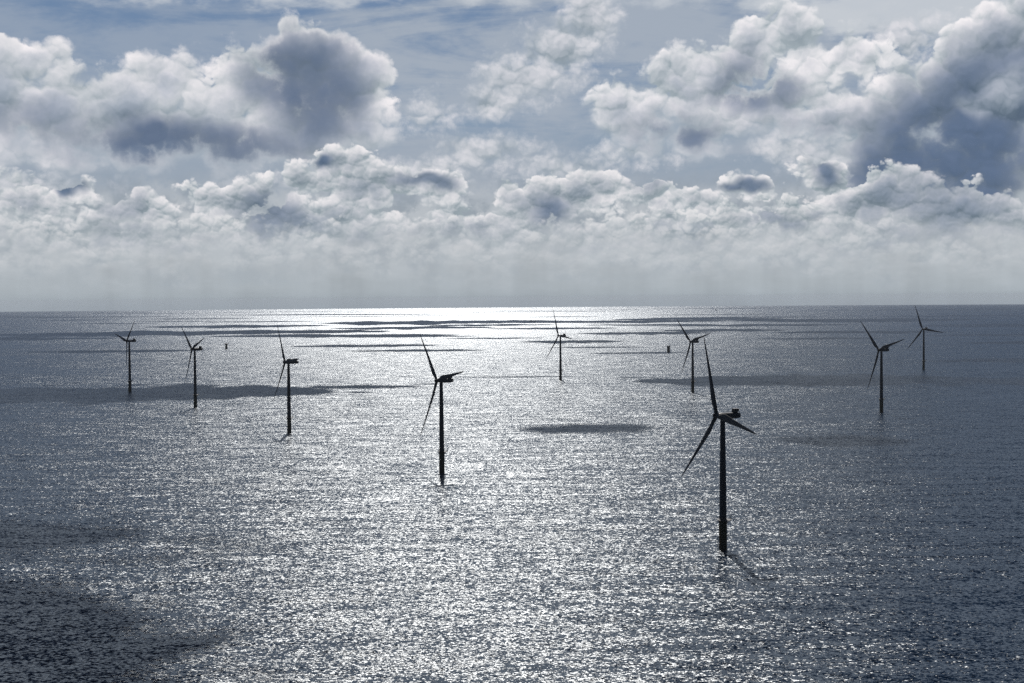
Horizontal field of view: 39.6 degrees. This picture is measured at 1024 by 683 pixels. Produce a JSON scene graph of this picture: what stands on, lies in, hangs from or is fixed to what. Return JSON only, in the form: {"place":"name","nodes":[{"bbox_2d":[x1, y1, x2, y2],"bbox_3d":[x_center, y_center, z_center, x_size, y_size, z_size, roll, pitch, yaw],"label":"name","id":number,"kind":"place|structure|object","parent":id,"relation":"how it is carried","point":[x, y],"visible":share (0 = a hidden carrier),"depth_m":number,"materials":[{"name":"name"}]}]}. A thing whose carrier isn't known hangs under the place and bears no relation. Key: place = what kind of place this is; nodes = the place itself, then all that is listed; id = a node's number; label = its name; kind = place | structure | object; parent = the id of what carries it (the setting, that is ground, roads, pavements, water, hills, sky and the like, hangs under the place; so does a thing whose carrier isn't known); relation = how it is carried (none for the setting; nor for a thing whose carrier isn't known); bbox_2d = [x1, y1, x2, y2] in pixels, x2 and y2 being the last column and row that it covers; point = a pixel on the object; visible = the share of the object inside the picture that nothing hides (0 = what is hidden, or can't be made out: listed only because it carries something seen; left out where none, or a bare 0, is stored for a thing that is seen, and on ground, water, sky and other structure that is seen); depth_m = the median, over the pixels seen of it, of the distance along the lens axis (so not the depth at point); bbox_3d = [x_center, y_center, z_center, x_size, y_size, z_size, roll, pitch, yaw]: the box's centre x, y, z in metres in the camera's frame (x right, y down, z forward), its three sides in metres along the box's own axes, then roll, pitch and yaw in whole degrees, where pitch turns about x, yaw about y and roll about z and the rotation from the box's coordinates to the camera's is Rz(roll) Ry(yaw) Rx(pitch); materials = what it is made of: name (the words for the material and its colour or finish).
{"place":"outdoors","nodes":[
{"label":"outdoors","id":0,"kind":"place"},
{"bbox_2d":[0,304,1023,682],"bbox_3d":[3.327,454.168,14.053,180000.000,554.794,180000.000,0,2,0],"label":"sea","id":1,"kind":"structure","parent":0,"point":[546,526],"depth_m":1263.07,"materials":[{"name":"liquid"}]},
{"bbox_2d":[116,323,135,390],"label":"wind turbine","id":2,"kind":"object","parent":1,"relation":"in","point":[129,361],"visible":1,"depth_m":2772.66,"materials":[{"name":"paint"}]},
{"bbox_2d":[182,329,203,406],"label":"wind turbine","id":3,"kind":"object","parent":1,"relation":"in","point":[195,395],"visible":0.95,"depth_m":2346.91,"materials":[{"name":"paint"}]},
{"bbox_2d":[273,326,298,432],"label":"wind turbine","id":4,"kind":"object","parent":1,"relation":"in","point":[288,362],"visible":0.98,"depth_m":1883.33,"materials":[{"name":"paint"}]},
{"bbox_2d":[420,335,463,471],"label":"wind turbine","id":5,"kind":"object","parent":1,"relation":"in","point":[442,379],"visible":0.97,"depth_m":1449.60,"materials":[{"name":"paint"}]},
{"bbox_2d":[547,311,571,379],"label":"wind turbine","id":6,"kind":"object","parent":1,"relation":"in","point":[560,361],"visible":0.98,"depth_m":3055.12,"materials":[{"name":"paint"}]},
{"bbox_2d":[677,320,709,391],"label":"wind turbine","id":7,"kind":"object","parent":1,"relation":"in","point":[694,340],"visible":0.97,"depth_m":2623.55,"materials":[{"name":"paint"}]},
{"bbox_2d":[682,339,755,549],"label":"wind turbine","id":8,"kind":"object","parent":1,"relation":"in","point":[726,417],"visible":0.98,"depth_m":992.45,"materials":[{"name":"metal"}]},
{"bbox_2d":[861,322,903,412],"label":"wind turbine","id":9,"kind":"object","parent":1,"relation":"in","point":[884,348],"visible":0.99,"depth_m":2140.21,"materials":[{"name":"paint"}]},
{"bbox_2d":[908,306,942,368],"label":"wind turbine","id":10,"kind":"object","parent":1,"relation":"in","point":[924,360],"visible":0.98,"depth_m":3374.13,"materials":[{"name":"paint"}]},
{"bbox_2d":[0,0,1023,311],"label":"sky","id":11,"kind":"structure","parent":0,"point":[155,154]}
]}

